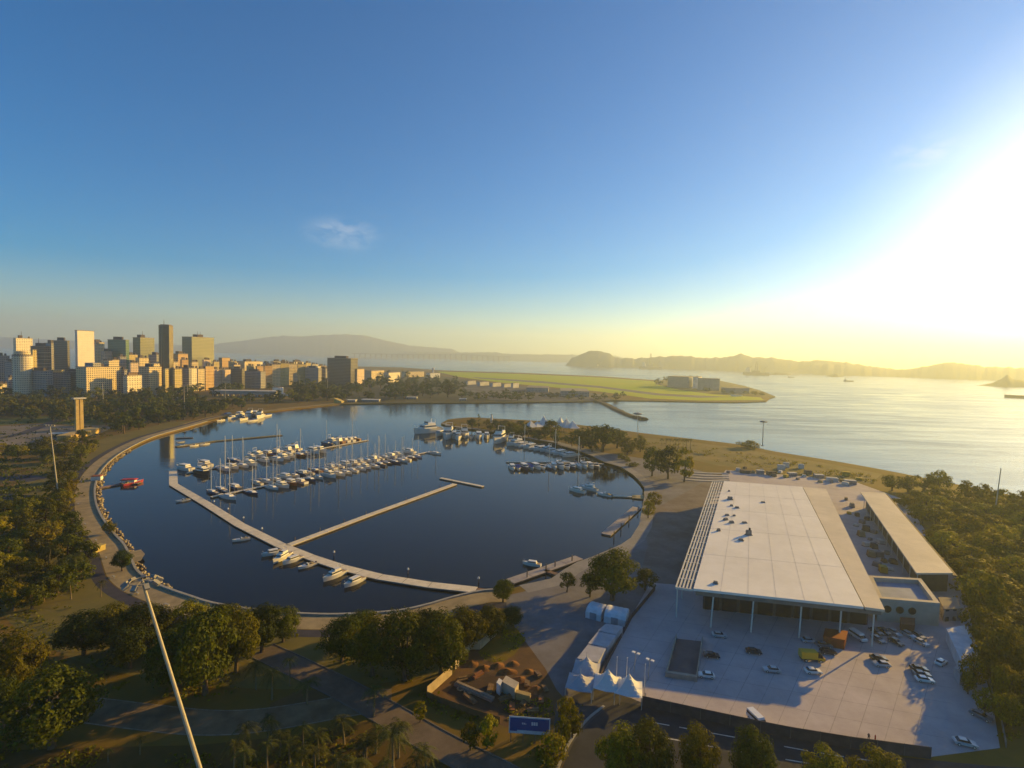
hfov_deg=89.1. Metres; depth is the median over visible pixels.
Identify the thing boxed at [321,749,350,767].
palm tree
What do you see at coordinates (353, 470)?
sailing boat
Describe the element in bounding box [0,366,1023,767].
park ground
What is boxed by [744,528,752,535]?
roof machine
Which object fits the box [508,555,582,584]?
pontoon
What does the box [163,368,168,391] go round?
office building
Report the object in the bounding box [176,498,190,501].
open boat
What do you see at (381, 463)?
sailing boat
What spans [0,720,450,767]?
lawn
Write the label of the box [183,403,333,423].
beach
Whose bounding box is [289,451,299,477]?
sailing boat
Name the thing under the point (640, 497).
jetty
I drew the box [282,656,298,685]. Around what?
palm tree
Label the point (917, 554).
shed
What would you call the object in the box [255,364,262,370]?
office building
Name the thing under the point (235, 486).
motor yacht
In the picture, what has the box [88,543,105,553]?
kiosk
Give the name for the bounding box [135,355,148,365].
office building
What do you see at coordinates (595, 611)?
barrel tent
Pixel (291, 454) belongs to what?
motor yacht
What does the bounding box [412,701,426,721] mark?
upright tree
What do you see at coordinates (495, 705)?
works pit
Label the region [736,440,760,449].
shrub
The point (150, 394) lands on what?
belt tree
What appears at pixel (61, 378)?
office building
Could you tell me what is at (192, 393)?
belt tree
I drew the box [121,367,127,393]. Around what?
office building
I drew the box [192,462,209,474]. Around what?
motor yacht
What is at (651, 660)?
street lamp
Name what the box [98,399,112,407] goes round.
belt tree
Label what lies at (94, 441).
park tree
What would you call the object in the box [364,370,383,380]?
hall
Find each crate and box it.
[856,530,865,536]
[861,525,869,531]
[862,541,869,546]
[864,516,872,520]
[866,549,875,557]
[870,542,878,549]
[872,560,881,566]
[874,550,883,556]
[875,538,884,543]
[878,564,887,573]
[880,558,887,562]
[888,558,897,564]
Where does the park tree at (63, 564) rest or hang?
on the park ground at (518, 750)
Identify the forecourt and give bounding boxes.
[604,470,999,756]
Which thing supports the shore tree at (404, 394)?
on the airport ground at (442, 397)
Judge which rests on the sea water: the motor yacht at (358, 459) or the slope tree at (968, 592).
the motor yacht at (358, 459)
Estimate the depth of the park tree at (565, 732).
109.98 m
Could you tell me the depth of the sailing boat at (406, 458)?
412.07 m
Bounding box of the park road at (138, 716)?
[15,689,391,733]
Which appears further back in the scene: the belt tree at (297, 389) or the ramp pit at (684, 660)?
the belt tree at (297, 389)
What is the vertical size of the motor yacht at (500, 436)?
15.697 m
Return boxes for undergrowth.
[0,391,359,605]
[0,600,559,767]
[450,422,1021,740]
[480,626,582,721]
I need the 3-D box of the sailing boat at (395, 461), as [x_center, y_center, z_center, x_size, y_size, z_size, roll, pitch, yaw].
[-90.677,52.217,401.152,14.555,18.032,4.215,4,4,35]
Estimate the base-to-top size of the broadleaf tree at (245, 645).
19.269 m
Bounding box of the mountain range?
[214,334,457,356]
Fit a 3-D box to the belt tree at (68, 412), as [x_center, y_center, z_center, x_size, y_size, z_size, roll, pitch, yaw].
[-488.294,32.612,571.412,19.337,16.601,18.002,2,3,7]
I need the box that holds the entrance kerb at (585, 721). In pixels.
[556,705,604,767]
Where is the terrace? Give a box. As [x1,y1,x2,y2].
[56,427,101,440]
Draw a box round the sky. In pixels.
[0,0,1023,368]
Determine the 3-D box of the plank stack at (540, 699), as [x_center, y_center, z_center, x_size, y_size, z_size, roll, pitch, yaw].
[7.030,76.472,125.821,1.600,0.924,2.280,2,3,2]
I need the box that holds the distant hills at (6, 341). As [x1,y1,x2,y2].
[0,337,224,352]
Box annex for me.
[868,575,939,625]
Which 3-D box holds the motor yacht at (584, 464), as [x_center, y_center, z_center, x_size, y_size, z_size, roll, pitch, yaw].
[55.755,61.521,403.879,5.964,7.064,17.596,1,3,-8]
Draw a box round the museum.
[210,389,277,396]
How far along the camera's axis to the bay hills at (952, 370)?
3927.57 m
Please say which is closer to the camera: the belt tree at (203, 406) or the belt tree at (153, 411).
the belt tree at (153, 411)
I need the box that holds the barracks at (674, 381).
[668,375,693,387]
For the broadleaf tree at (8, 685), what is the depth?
111.27 m
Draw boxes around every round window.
[884,606,891,612]
[896,607,903,613]
[908,608,915,614]
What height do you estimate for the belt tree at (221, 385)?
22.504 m
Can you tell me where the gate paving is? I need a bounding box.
[553,689,640,767]
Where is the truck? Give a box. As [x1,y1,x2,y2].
[798,648,825,662]
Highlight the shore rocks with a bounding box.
[96,450,172,587]
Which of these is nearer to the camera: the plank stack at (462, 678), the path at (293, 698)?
the path at (293, 698)
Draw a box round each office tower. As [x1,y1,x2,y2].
[11,351,32,395]
[159,324,172,390]
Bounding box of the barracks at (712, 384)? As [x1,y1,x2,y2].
[697,378,719,390]
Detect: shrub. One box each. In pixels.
[482,419,490,424]
[617,453,628,458]
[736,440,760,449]
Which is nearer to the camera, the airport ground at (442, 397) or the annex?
the annex
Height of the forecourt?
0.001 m
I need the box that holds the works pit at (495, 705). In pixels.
[446,672,534,715]
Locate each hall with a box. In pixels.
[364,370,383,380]
[384,372,399,382]
[675,481,884,646]
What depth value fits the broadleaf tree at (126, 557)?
191.51 m
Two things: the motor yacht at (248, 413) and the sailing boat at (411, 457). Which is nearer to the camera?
the sailing boat at (411, 457)
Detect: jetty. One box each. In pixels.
[130,550,144,562]
[632,495,643,499]
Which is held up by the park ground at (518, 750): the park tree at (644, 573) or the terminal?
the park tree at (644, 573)
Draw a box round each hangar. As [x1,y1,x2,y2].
[465,380,475,384]
[477,381,488,385]
[490,382,500,386]
[502,383,510,387]
[511,383,518,387]
[526,385,548,392]
[560,388,588,396]
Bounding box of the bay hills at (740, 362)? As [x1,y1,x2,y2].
[634,353,891,372]
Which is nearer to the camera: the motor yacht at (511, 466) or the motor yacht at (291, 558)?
the motor yacht at (291, 558)
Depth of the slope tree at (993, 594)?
169.85 m
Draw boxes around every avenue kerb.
[250,656,454,767]
[273,643,519,767]
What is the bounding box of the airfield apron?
[458,381,610,400]
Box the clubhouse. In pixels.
[90,474,102,480]
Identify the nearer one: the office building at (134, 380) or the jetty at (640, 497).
the jetty at (640, 497)
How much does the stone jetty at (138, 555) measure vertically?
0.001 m
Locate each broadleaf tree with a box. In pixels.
[0,627,51,691]
[0,661,109,750]
[0,673,22,728]
[45,608,116,655]
[82,600,139,650]
[105,622,157,668]
[109,549,133,570]
[119,601,176,646]
[139,627,202,689]
[165,605,240,695]
[169,597,209,633]
[199,602,242,632]
[213,603,260,672]
[237,601,284,652]
[271,604,300,642]
[317,613,360,662]
[342,610,395,676]
[346,609,374,634]
[379,606,435,681]
[406,607,444,641]
[414,606,468,676]
[443,603,488,648]
[475,603,507,640]
[492,578,513,601]
[500,605,523,625]
[583,547,639,600]
[594,719,642,767]
[626,714,677,767]
[678,719,722,767]
[728,724,779,767]
[799,740,848,767]
[845,742,906,767]
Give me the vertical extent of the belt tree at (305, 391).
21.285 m
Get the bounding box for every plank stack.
[456,675,467,681]
[463,692,477,703]
[472,670,483,678]
[486,683,493,694]
[498,693,511,702]
[509,701,514,710]
[519,699,527,705]
[524,679,529,686]
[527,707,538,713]
[534,670,541,677]
[538,695,543,704]
[541,684,548,692]
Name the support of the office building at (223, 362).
on the park ground at (518, 750)
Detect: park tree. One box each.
[0,443,6,451]
[0,500,16,512]
[0,509,22,524]
[0,515,14,534]
[0,537,28,556]
[0,553,13,572]
[0,567,6,583]
[0,570,20,584]
[0,576,15,594]
[0,577,12,596]
[0,581,29,610]
[2,531,24,544]
[3,445,14,452]
[5,445,29,457]
[5,556,27,573]
[7,496,24,506]
[10,508,38,525]
[12,584,53,609]
[13,497,43,515]
[13,520,34,530]
[14,551,39,567]
[18,556,45,573]
[20,526,48,545]
[23,537,52,552]
[23,560,52,584]
[24,495,42,506]
[25,442,36,451]
[29,445,53,456]
[30,577,60,601]
[31,520,65,542]
[32,495,53,503]
[33,436,57,449]
[33,500,57,521]
[35,545,57,562]
[39,454,56,464]
[42,477,65,491]
[42,543,66,557]
[43,563,72,593]
[44,450,58,457]
[46,500,66,509]
[47,470,67,479]
[47,512,68,522]
[49,488,66,500]
[49,533,85,558]
[50,460,70,471]
[51,491,75,507]
[54,443,74,457]
[54,503,73,515]
[56,561,72,575]
[57,436,78,446]
[58,561,95,585]
[59,510,83,528]
[59,524,90,547]
[59,554,77,562]
[60,479,79,493]
[63,471,78,479]
[64,458,84,471]
[70,539,100,561]
[72,429,92,444]
[72,444,90,459]
[72,556,90,571]
[85,443,96,453]
[87,439,99,444]
[101,521,116,533]
[459,721,480,750]
[467,418,476,429]
[479,712,498,748]
[490,420,499,427]
[495,422,505,428]
[505,428,516,434]
[518,429,527,438]
[537,730,568,767]
[540,430,549,438]
[541,419,561,435]
[550,431,558,439]
[552,436,562,443]
[554,715,571,749]
[556,695,574,716]
[559,571,576,591]
[562,705,583,737]
[565,436,576,445]
[568,428,595,447]
[576,438,584,448]
[579,573,600,596]
[583,440,598,451]
[585,424,625,451]
[610,428,627,447]
[618,436,637,455]
[633,435,646,451]
[633,568,658,589]
[641,500,655,517]
[643,446,661,475]
[645,492,661,505]
[656,444,682,478]
[897,475,918,491]
[927,469,954,488]
[958,653,988,684]
[961,671,977,693]
[970,483,996,498]
[971,687,999,714]
[989,662,1019,695]
[992,691,1022,726]
[1009,490,1023,502]
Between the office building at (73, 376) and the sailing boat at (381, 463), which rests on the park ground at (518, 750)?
the office building at (73, 376)
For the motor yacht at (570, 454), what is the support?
on the sea water
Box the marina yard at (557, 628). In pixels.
[506,442,712,697]
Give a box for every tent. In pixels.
[526,421,535,427]
[534,421,542,427]
[539,416,546,425]
[553,415,562,430]
[563,418,573,430]
[565,672,594,703]
[569,421,578,428]
[572,657,599,676]
[585,601,606,621]
[593,669,620,704]
[604,605,628,626]
[614,674,641,709]
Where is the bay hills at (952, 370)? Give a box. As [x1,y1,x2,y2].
[786,362,1023,380]
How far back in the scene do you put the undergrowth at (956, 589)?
410.22 m
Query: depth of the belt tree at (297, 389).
882.54 m
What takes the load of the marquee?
on the forecourt
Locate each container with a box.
[496,678,502,694]
[502,676,518,699]
[516,690,530,702]
[823,628,847,649]
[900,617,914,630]
[954,663,972,684]
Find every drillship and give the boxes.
[639,353,660,368]
[743,363,768,374]
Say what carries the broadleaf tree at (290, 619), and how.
on the shore lawn at (87, 596)
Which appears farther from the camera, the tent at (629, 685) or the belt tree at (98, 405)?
the belt tree at (98, 405)
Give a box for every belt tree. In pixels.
[0,399,25,413]
[2,387,12,394]
[5,401,19,414]
[13,405,29,417]
[14,391,21,399]
[20,404,37,413]
[26,401,42,410]
[26,411,37,419]
[28,395,41,401]
[30,390,44,395]
[33,399,52,408]
[36,401,48,410]
[43,385,52,396]
[47,404,61,419]
[48,409,65,421]
[50,387,66,397]
[57,406,74,419]
[58,393,73,399]
[58,400,70,409]
[69,387,82,394]
[70,390,80,396]
[83,405,99,414]
[83,411,91,422]
[85,397,98,404]
[86,387,104,397]
[91,401,105,408]
[91,404,106,411]
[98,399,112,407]
[108,389,120,397]
[108,421,122,431]
[112,416,133,433]
[114,412,131,426]
[120,394,133,402]
[126,394,140,404]
[126,406,141,417]
[129,388,141,395]
[131,418,145,429]
[132,403,147,417]
[138,390,153,403]
[142,412,152,421]
[146,406,162,418]
[151,412,165,424]
[155,385,165,391]
[155,393,168,402]
[155,406,166,418]
[157,400,166,406]
[158,391,172,400]
[163,403,174,410]
[164,410,175,421]
[170,411,180,421]
[175,394,189,402]
[178,386,193,394]
[179,409,186,419]
[181,402,197,414]
[185,384,197,391]
[185,396,195,404]
[187,409,198,418]
[188,391,197,396]
[194,383,204,391]
[198,401,213,416]
[206,403,219,414]
[208,386,220,395]
[213,400,225,409]
[217,383,229,389]
[219,397,230,405]
[225,396,236,405]
[231,396,244,404]
[232,382,243,389]
[237,400,245,408]
[244,393,254,403]
[264,394,272,402]
[269,392,276,401]
[274,390,285,401]
[285,389,297,399]
[289,381,297,387]
[292,394,303,402]
[293,387,303,397]
[295,383,306,392]
[298,388,309,396]
[307,382,317,391]
[321,387,333,400]
[331,390,339,397]
[338,392,346,399]
[341,389,352,397]
[347,383,355,392]
[356,384,362,393]
[364,377,374,389]
[366,391,375,398]
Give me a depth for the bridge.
6783.77 m
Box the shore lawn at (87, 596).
[0,421,511,688]
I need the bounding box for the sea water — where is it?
[0,347,1023,612]
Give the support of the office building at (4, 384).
on the park ground at (518, 750)
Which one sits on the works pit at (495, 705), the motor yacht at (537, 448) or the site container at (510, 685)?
the site container at (510, 685)
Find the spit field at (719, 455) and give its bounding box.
[637,437,880,483]
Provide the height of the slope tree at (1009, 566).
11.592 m
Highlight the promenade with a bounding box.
[74,421,505,628]
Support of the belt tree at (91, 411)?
on the monument lawn at (38, 419)
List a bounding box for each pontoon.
[99,483,120,488]
[169,468,477,592]
[175,435,282,446]
[186,440,368,473]
[210,452,427,497]
[288,484,456,545]
[439,478,483,487]
[506,462,603,464]
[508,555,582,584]
[601,506,640,537]
[612,495,635,497]
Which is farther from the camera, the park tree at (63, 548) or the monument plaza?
the monument plaza
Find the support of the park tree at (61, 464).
on the park ground at (518, 750)
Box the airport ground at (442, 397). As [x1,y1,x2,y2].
[322,376,616,402]
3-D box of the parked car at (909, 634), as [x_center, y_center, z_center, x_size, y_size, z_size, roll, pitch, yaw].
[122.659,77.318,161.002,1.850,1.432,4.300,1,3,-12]
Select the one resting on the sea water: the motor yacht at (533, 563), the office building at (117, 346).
the motor yacht at (533, 563)
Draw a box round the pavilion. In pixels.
[334,398,343,402]
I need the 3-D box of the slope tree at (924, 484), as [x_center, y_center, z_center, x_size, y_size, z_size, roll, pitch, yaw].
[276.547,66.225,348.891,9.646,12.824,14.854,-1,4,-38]
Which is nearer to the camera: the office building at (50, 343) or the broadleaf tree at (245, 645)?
the broadleaf tree at (245, 645)
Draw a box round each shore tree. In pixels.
[374,376,385,387]
[379,388,388,397]
[383,379,394,390]
[384,387,395,399]
[391,387,402,399]
[394,382,404,388]
[399,387,408,398]
[408,386,419,396]
[418,382,427,395]
[424,383,436,397]
[432,380,440,388]
[439,380,455,396]
[450,381,458,391]
[458,389,466,397]
[473,393,482,398]
[500,391,508,398]
[512,395,522,400]
[568,389,577,397]
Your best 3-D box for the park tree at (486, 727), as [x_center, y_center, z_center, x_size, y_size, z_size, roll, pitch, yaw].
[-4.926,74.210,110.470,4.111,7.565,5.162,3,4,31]
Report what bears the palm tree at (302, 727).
on the lawn at (148, 757)
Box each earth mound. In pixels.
[463,659,478,667]
[477,664,490,671]
[490,662,504,670]
[497,668,517,675]
[507,660,519,666]
[511,676,527,683]
[524,669,533,675]
[528,685,542,694]
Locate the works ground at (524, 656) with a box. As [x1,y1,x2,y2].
[432,637,560,726]
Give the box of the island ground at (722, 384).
[657,379,774,397]
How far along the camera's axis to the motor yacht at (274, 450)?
421.25 m
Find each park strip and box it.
[0,487,44,492]
[2,464,46,468]
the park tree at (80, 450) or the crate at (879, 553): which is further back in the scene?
the park tree at (80, 450)
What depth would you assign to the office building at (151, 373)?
898.76 m
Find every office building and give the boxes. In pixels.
[0,353,9,382]
[0,381,6,392]
[4,359,11,376]
[5,375,11,390]
[13,334,32,352]
[30,338,50,370]
[30,349,37,369]
[32,367,52,396]
[45,340,53,369]
[51,370,70,394]
[53,337,69,370]
[65,369,75,390]
[74,330,94,365]
[75,361,121,396]
[94,339,104,362]
[101,348,112,360]
[107,337,128,371]
[110,357,119,365]
[117,354,126,368]
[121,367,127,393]
[123,372,142,393]
[128,360,138,371]
[129,352,137,361]
[132,331,153,357]
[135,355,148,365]
[138,363,161,393]
[148,352,158,363]
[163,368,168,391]
[172,366,181,393]
[173,351,187,365]
[173,359,177,367]
[180,357,187,366]
[181,365,191,392]
[182,332,213,367]
[190,359,198,367]
[191,366,197,390]
[197,366,204,390]
[202,357,209,365]
[203,364,213,389]
[212,360,218,368]
[214,367,220,387]
[219,358,229,368]
[221,367,230,388]
[228,359,236,368]
[230,366,244,388]
[239,359,259,370]
[245,369,265,388]
[246,364,253,370]
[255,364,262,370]
[264,363,271,387]
[270,359,281,363]
[272,362,280,386]
[280,361,288,385]
[289,362,297,384]
[297,362,306,383]
[305,366,321,384]
[321,366,326,380]
[327,356,357,386]
[356,369,363,383]
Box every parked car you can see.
[698,670,714,679]
[703,651,719,658]
[712,631,727,637]
[745,647,761,654]
[762,665,780,673]
[800,636,816,643]
[803,666,822,674]
[815,640,832,648]
[819,647,836,655]
[868,627,884,635]
[869,653,888,660]
[870,634,886,643]
[872,660,891,667]
[876,627,892,635]
[886,628,902,636]
[887,637,904,646]
[899,629,916,638]
[909,664,929,671]
[910,630,926,639]
[911,669,931,677]
[912,637,930,646]
[914,674,935,683]
[934,658,947,666]
[952,736,978,749]
[968,708,993,722]
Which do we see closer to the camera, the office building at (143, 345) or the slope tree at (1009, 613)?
the slope tree at (1009, 613)
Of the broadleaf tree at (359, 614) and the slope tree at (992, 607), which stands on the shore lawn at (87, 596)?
the broadleaf tree at (359, 614)
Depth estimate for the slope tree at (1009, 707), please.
119.53 m
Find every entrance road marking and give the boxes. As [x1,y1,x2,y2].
[655,722,869,760]
[668,738,808,763]
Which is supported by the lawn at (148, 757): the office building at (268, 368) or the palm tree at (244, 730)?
the palm tree at (244, 730)
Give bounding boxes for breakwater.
[591,399,647,419]
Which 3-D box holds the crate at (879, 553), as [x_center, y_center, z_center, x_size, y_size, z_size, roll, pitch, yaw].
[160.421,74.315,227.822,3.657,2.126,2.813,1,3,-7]
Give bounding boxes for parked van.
[746,707,765,721]
[848,627,867,641]
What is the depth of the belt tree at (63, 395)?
705.45 m
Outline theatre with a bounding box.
[273,387,288,395]
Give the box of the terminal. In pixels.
[401,371,423,376]
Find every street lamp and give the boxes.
[632,651,639,670]
[646,658,653,679]
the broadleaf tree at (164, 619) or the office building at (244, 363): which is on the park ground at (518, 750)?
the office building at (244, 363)
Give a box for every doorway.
[589,612,595,620]
[611,617,617,624]
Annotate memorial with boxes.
[71,397,85,430]
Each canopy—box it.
[577,644,605,669]
[588,631,615,657]
[598,623,622,642]
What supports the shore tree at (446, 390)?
on the airport ground at (442, 397)
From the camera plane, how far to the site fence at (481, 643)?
147.50 m
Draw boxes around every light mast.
[44,425,58,495]
[120,574,201,767]
[633,412,641,433]
[759,421,766,445]
[995,468,1000,504]
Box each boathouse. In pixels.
[118,478,140,483]
[361,399,380,401]
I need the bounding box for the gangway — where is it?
[544,570,557,575]
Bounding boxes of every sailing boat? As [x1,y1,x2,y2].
[206,465,219,494]
[215,436,230,470]
[215,468,228,492]
[218,460,235,499]
[226,435,241,461]
[236,437,248,467]
[243,466,257,494]
[251,455,263,484]
[258,453,271,482]
[264,468,277,489]
[268,427,283,460]
[269,461,281,480]
[277,429,287,452]
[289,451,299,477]
[293,428,306,456]
[302,450,315,481]
[304,451,314,474]
[308,445,322,472]
[312,453,322,479]
[317,452,328,470]
[321,420,333,445]
[332,443,345,475]
[332,445,344,468]
[337,448,351,473]
[346,412,360,440]
[347,445,358,472]
[352,448,365,470]
[362,437,372,462]
[369,446,379,467]
[375,436,384,459]
[375,436,386,466]
[377,444,389,458]
[388,440,400,463]
[393,441,407,462]
[398,441,411,460]
[407,438,416,458]
[428,434,440,454]
[545,444,551,469]
[550,434,560,453]
[574,436,581,469]
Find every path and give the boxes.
[64,412,506,636]
[270,690,329,706]
[685,479,728,481]
[686,476,728,478]
[692,474,728,476]
[693,471,727,473]
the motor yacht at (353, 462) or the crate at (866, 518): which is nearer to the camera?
the crate at (866, 518)
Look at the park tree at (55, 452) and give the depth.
375.70 m
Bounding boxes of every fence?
[426,666,451,696]
[427,691,499,723]
[460,631,495,658]
[600,587,654,673]
[641,696,931,758]
[968,629,1006,746]
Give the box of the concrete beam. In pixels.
[454,680,494,701]
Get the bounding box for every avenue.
[0,397,246,438]
[0,473,46,482]
[0,494,47,500]
[253,644,515,767]
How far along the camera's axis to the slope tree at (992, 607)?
165.93 m
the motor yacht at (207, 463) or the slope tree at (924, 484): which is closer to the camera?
the slope tree at (924, 484)
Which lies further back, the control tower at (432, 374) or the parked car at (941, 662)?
the control tower at (432, 374)
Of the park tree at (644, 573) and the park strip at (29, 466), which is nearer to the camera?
the park tree at (644, 573)
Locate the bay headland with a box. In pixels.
[977,375,1023,386]
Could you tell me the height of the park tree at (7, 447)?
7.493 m
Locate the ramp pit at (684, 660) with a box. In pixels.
[665,633,702,681]
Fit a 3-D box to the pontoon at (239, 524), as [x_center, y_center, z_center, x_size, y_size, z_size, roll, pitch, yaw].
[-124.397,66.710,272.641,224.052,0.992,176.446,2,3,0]
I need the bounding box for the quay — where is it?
[441,423,654,591]
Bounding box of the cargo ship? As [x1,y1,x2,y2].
[1004,394,1023,397]
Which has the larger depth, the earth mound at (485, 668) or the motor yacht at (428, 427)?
the motor yacht at (428, 427)
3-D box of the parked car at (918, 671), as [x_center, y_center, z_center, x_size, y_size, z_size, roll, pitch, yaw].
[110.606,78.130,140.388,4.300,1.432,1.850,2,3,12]
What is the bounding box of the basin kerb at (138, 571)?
[94,421,493,615]
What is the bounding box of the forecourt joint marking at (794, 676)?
[613,604,949,743]
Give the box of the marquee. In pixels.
[946,625,977,667]
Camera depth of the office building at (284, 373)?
1194.38 m
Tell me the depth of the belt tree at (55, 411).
555.05 m
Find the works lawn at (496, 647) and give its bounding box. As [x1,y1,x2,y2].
[478,628,525,662]
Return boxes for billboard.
[509,716,549,741]
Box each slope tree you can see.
[881,474,905,490]
[891,493,916,505]
[905,502,941,523]
[908,490,926,503]
[912,474,936,488]
[922,503,954,519]
[922,523,959,543]
[924,529,966,554]
[931,511,962,523]
[932,487,964,501]
[933,500,965,515]
[933,543,969,563]
[936,530,969,546]
[940,518,967,535]
[946,555,996,577]
[948,543,997,567]
[949,506,980,519]
[949,513,987,534]
[952,567,1003,591]
[955,480,979,497]
[956,531,994,554]
[957,605,1003,641]
[958,582,980,606]
[964,594,1019,618]
[966,491,993,502]
[966,573,1014,609]
[968,616,1023,651]
[970,529,1018,557]
[970,623,1023,677]
[971,555,1003,572]
[974,602,1015,622]
[978,497,1012,512]
[979,570,1020,592]
[981,525,1004,534]
[984,523,1021,541]
[984,609,1023,627]
[991,488,1019,504]
[991,671,1023,702]
[993,540,1023,558]
[993,555,1023,581]
[996,573,1017,584]
[998,692,1023,729]
[1000,615,1023,630]
[1001,497,1018,510]
[1001,641,1023,683]
[1002,514,1019,526]
[1003,580,1023,598]
[1004,569,1023,585]
[1005,598,1023,621]
[1008,524,1023,543]
[1011,538,1023,553]
[1014,626,1023,643]
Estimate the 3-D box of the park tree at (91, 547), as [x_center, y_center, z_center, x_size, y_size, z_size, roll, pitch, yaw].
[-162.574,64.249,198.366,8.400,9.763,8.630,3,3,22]
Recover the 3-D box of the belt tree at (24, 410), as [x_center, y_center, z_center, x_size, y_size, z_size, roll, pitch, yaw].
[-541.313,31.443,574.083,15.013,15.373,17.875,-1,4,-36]
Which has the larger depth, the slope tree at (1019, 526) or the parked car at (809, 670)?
the slope tree at (1019, 526)
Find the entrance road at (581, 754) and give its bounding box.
[562,702,1023,767]
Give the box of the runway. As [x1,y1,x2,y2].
[473,377,719,397]
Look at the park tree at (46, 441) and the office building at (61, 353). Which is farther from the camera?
the office building at (61, 353)
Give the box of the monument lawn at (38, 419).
[0,416,145,424]
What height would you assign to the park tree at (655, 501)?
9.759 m
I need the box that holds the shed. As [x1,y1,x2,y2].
[860,492,957,591]
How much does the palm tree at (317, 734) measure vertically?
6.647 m
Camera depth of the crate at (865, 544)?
239.17 m
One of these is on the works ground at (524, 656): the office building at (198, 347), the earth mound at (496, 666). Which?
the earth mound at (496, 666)
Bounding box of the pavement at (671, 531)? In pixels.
[640,474,729,584]
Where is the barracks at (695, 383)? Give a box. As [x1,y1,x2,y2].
[692,376,701,388]
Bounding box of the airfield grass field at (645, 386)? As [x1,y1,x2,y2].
[440,372,762,399]
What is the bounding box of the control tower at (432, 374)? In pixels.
[426,368,439,377]
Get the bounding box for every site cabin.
[739,469,750,473]
[756,469,763,474]
[777,464,785,470]
[787,472,796,476]
[798,464,803,468]
[804,470,811,474]
[814,474,824,478]
[826,477,838,481]
[842,471,850,476]
[844,479,856,484]
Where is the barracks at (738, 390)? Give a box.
[721,387,748,393]
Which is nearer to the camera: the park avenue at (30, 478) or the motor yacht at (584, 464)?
the park avenue at (30, 478)
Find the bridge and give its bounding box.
[352,353,511,361]
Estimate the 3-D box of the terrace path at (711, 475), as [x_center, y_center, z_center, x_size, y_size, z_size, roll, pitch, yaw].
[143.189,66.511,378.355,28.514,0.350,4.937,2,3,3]
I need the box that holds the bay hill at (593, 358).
[565,351,634,367]
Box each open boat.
[120,479,143,485]
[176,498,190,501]
[232,536,250,541]
[240,416,248,420]
[298,561,316,568]
[515,464,521,470]
[526,462,533,469]
[592,462,599,468]
[597,491,612,496]
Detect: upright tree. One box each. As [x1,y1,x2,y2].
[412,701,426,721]
[673,446,694,481]
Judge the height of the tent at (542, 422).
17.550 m
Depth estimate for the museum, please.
898.96 m
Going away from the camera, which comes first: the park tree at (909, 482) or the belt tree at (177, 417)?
the park tree at (909, 482)
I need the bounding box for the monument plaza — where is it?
[0,424,111,445]
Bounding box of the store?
[938,597,961,621]
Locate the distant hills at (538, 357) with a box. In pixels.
[387,352,621,361]
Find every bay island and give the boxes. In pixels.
[769,372,806,375]
[826,373,842,376]
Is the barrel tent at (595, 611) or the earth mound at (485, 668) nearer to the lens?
the earth mound at (485, 668)
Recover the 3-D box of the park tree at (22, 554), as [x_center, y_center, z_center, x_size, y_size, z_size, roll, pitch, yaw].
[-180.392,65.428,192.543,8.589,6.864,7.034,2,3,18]
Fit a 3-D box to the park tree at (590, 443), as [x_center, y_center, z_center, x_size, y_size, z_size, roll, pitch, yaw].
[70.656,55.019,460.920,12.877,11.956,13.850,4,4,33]
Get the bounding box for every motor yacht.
[176,463,194,470]
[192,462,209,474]
[197,459,213,467]
[222,463,238,468]
[228,415,237,418]
[228,483,242,489]
[236,411,244,416]
[240,456,256,465]
[244,452,256,458]
[245,408,252,417]
[247,449,265,456]
[255,410,264,418]
[258,456,269,461]
[261,548,282,556]
[262,450,273,455]
[271,447,282,454]
[271,477,288,487]
[273,546,292,563]
[274,450,290,459]
[277,472,291,478]
[280,444,295,452]
[282,554,303,564]
[285,478,296,485]
[286,452,294,457]
[289,443,302,450]
[293,478,308,484]
[296,469,309,475]
[299,450,309,454]
[304,446,319,453]
[314,445,326,452]
[320,466,335,477]
[323,434,337,444]
[323,563,347,581]
[325,462,337,469]
[336,436,345,443]
[337,460,351,466]
[342,437,350,442]
[344,575,365,587]
[345,436,355,441]
[347,459,359,465]
[354,457,366,463]
[359,461,370,468]
[366,453,379,461]
[385,452,397,457]
[391,451,402,455]
[403,447,416,453]
[414,418,442,433]
[435,430,442,435]
[442,422,453,439]
[455,431,461,439]
[460,424,468,437]
[475,431,482,439]
[484,432,489,438]
[493,428,508,443]
[507,436,527,445]
[508,432,514,441]
[508,463,515,470]
[514,442,528,445]
[520,462,528,470]
[522,559,541,566]
[523,443,537,448]
[531,462,540,469]
[533,445,544,450]
[540,443,552,451]
[545,448,557,452]
[550,462,556,469]
[553,449,569,454]
[556,460,564,469]
[562,451,579,456]
[568,463,575,469]
[569,485,585,493]
[579,458,587,468]
[581,482,599,491]
[586,461,593,468]
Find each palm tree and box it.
[38,544,62,562]
[61,579,79,598]
[63,552,84,576]
[94,580,107,596]
[135,736,144,754]
[221,739,247,767]
[230,744,260,767]
[231,720,262,751]
[244,661,264,689]
[253,736,279,767]
[258,715,283,746]
[259,667,284,700]
[260,713,275,737]
[270,729,292,756]
[273,736,303,763]
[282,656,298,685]
[287,741,316,767]
[292,676,319,704]
[292,721,313,749]
[294,745,333,767]
[304,727,331,760]
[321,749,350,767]
[328,714,357,745]
[337,755,371,767]
[346,736,379,765]
[355,731,380,759]
[360,682,386,716]
[364,723,389,753]
[373,723,413,767]
[375,757,394,767]
[383,716,413,758]
[404,754,429,767]
[411,742,438,767]

